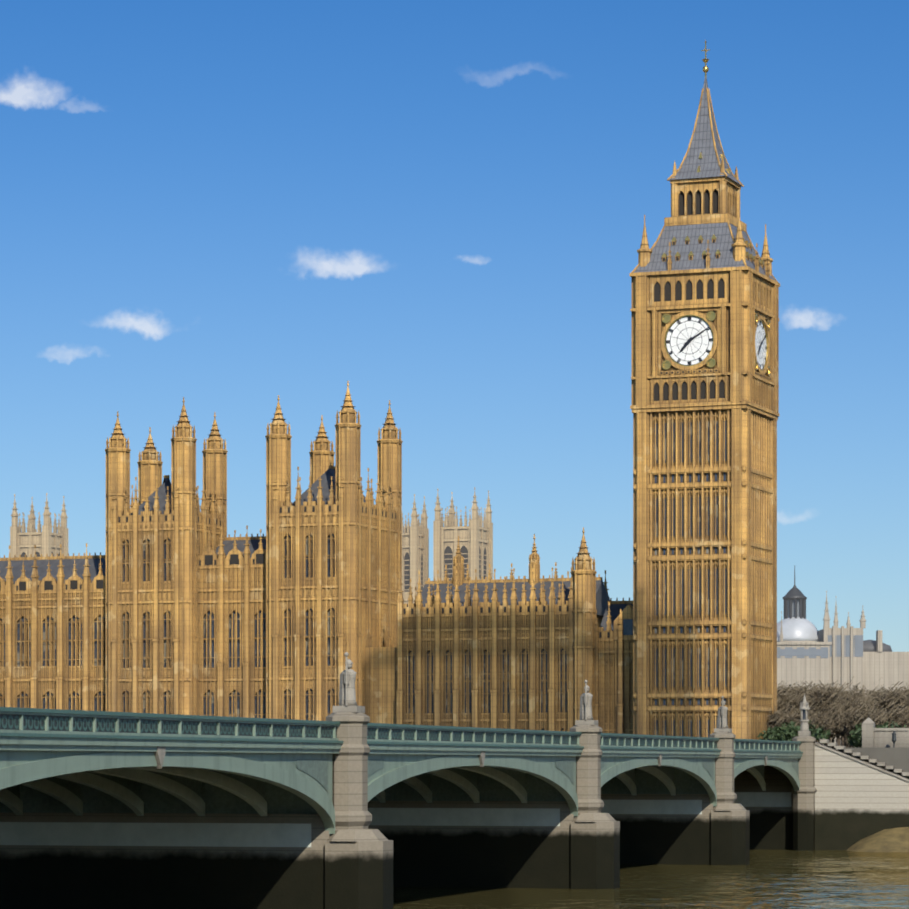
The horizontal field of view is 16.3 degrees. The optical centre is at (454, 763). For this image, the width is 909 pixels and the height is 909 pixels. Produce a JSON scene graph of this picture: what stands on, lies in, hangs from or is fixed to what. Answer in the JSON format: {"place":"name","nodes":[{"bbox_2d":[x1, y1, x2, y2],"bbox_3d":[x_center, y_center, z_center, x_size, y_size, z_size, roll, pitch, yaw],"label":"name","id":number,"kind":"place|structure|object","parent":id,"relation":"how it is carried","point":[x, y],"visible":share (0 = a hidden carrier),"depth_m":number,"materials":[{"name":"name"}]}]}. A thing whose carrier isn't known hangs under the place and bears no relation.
{"place":"outdoors","nodes":[
{"label":"outdoors","id":0,"kind":"place"},
{"bbox_2d":[0,0,908,651],"label":"sky","id":1,"kind":"structure","parent":0,"point":[436,209],"materials":[{"name":"blue"}]},
{"bbox_2d":[393,850,908,908],"bbox_3d":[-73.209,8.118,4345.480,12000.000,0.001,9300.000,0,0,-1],"label":"thames","id":2,"kind":"structure","parent":0,"point":[794,879],"depth_m":203.93,"materials":[{"name":"brown liquid"}]},
{"bbox_2d":[815,717,908,851],"bbox_3d":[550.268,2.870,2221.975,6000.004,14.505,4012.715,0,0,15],"label":"embankment","id":3,"kind":"structure","parent":0,"point":[862,799],"depth_m":295.18,"materials":[{"name":"stone"}]},
{"bbox_2d":[10,493,67,557],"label":"abbey tower","id":4,"kind":"structure","parent":3,"relation":"on","point":[47,541],"depth_m":512.74,"materials":[{"name":"stone"}]},
{"bbox_2d":[0,381,632,733],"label":"palace of westminster","id":5,"kind":"structure","parent":3,"relation":"on","point":[173,600],"depth_m":353.68,"materials":[{"name":"beige stone"}]},
{"bbox_2d":[0,652,816,908],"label":"bridge","id":6,"kind":"structure","parent":3,"relation":"on","point":[346,804],"depth_m":157.51,"materials":[{"name":"stone"}]},
{"bbox_2d":[402,494,428,603],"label":"abbey tower","id":7,"kind":"structure","parent":3,"relation":"on","point":[415,547],"depth_m":513.71,"materials":[{"name":"stone"}]},
{"bbox_2d":[433,487,492,580],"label":"abbey tower","id":8,"kind":"structure","parent":3,"relation":"on","point":[476,541],"depth_m":513.78,"materials":[{"name":"stone"}]},
{"bbox_2d":[629,40,779,739],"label":"clock tower","id":9,"kind":"structure","parent":3,"relation":"on","point":[704,310],"depth_m":334.50,"materials":[{"name":"beige stone"}]},
{"bbox_2d":[767,707,797,727],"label":"plane tree","id":10,"kind":"object","parent":3,"relation":"on","point":[779,718],"visible":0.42,"depth_m":340.02,"materials":[{"name":"brown plant"}]},
{"bbox_2d":[777,687,798,713],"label":"plane tree","id":11,"kind":"object","parent":3,"relation":"on","point":[781,701],"visible":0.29,"depth_m":354.29,"materials":[{"name":"brown plant"}]},
{"bbox_2d":[777,683,807,692],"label":"plane tree","id":12,"kind":"object","parent":3,"relation":"on","point":[789,687],"depth_m":372.82,"materials":[{"name":"brown plant"}]},
{"bbox_2d":[778,681,809,690],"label":"plane tree","id":13,"kind":"object","parent":3,"relation":"on","point":[788,686],"depth_m":387.75,"materials":[{"name":"brown plant"}]},
{"bbox_2d":[777,681,816,702],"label":"plane tree","id":14,"kind":"object","parent":3,"relation":"on","point":[793,691],"visible":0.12,"depth_m":365.62,"materials":[{"name":"brown plant"}]},
{"bbox_2d":[784,704,821,728],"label":"plane tree","id":15,"kind":"object","parent":3,"relation":"on","point":[795,713],"visible":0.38,"depth_m":341.12,"materials":[{"name":"brown plant"}]},
{"bbox_2d":[784,688,825,711],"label":"plane tree","id":16,"kind":"object","parent":3,"relation":"on","point":[799,701],"visible":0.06,"depth_m":355.32,"materials":[{"name":"brown plant"}]},
{"bbox_2d":[798,678,837,743],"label":"plane tree","id":17,"kind":"object","parent":3,"relation":"on","point":[815,689],"visible":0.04,"depth_m":388.42,"materials":[{"name":"brown plant"}]},
{"bbox_2d":[797,707,842,741],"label":"plane tree","id":18,"kind":"object","parent":3,"relation":"on","point":[824,722],"visible":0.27,"depth_m":342.81,"materials":[{"name":"brown plant"}]},
{"bbox_2d":[790,682,856,746],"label":"plane tree","id":19,"kind":"object","parent":3,"relation":"on","point":[818,700],"visible":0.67,"depth_m":350.87,"materials":[{"name":"brown plant"}]},
{"bbox_2d":[757,720,905,747],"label":"shrubs","id":20,"kind":"object","parent":3,"relation":"on","point":[783,733],"visible":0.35,"depth_m":334.86,"materials":[{"name":"green plant"}]},
{"bbox_2d":[820,704,852,747],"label":"plane tree","id":21,"kind":"object","parent":3,"relation":"on","point":[838,716],"visible":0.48,"depth_m":344.45,"materials":[{"name":"brown plant"}]},
{"bbox_2d":[836,737,840,745],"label":"plane tree","id":22,"kind":"object","parent":3,"relation":"on","point":[838,742],"depth_m":415.59,"materials":[{"name":"brown plant"}]},
{"bbox_2d":[777,565,908,747],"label":"buildings","id":23,"kind":"structure","parent":3,"relation":"on","point":[808,651],"depth_m":593.53,"materials":[{"name":"stone"}]},
{"bbox_2d":[830,682,862,747],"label":"plane tree","id":24,"kind":"object","parent":3,"relation":"on","point":[846,741],"visible":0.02,"depth_m":365.95,"materials":[{"name":"brown plant"}]},
{"bbox_2d":[823,691,877,747],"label":"plane tree","id":25,"kind":"object","parent":3,"relation":"on","point":[850,700],"visible":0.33,"depth_m":348.36,"materials":[{"name":"brown plant"}]},
{"bbox_2d":[844,676,878,706],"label":"plane tree","id":26,"kind":"object","parent":3,"relation":"on","point":[857,695],"visible":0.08,"depth_m":357.81,"materials":[{"name":"brown plant"}]},
{"bbox_2d":[846,686,885,701],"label":"plane tree","id":27,"kind":"object","parent":3,"relation":"on","point":[871,695],"visible":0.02,"depth_m":366.35,"materials":[{"name":"brown plant"}]},
{"bbox_2d":[837,702,895,747],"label":"plane tree","id":28,"kind":"object","parent":3,"relation":"on","point":[860,715],"visible":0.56,"depth_m":339.66,"materials":[{"name":"brown plant"}]},
{"bbox_2d":[846,703,893,733],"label":"plane tree","id":29,"kind":"object","parent":3,"relation":"on","point":[879,711],"visible":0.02,"depth_m":341.48,"materials":[{"name":"brown plant"}]},
{"bbox_2d":[863,679,890,694],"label":"plane tree","id":30,"kind":"object","parent":3,"relation":"on","point":[870,692],"depth_m":414.53,"materials":[{"name":"brown plant"}]},
{"bbox_2d":[861,681,908,696],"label":"plane tree","id":31,"kind":"object","parent":3,"relation":"on","point":[892,687],"visible":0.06,"depth_m":386.29,"materials":[{"name":"brown plant"}]},
{"bbox_2d":[866,687,908,715],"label":"plane tree","id":32,"kind":"object","parent":3,"relation":"on","point":[885,705],"visible":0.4,"depth_m":350.59,"materials":[{"name":"brown plant"}]},
{"bbox_2d":[874,691,908,712],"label":"plane tree","id":33,"kind":"object","parent":3,"relation":"on","point":[906,702],"visible":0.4,"depth_m":350.15,"materials":[{"name":"brown plant"}]},
{"bbox_2d":[883,699,908,727],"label":"plane tree","id":34,"kind":"object","parent":3,"relation":"on","point":[898,718],"visible":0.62,"depth_m":341.92,"materials":[{"name":"brown plant"}]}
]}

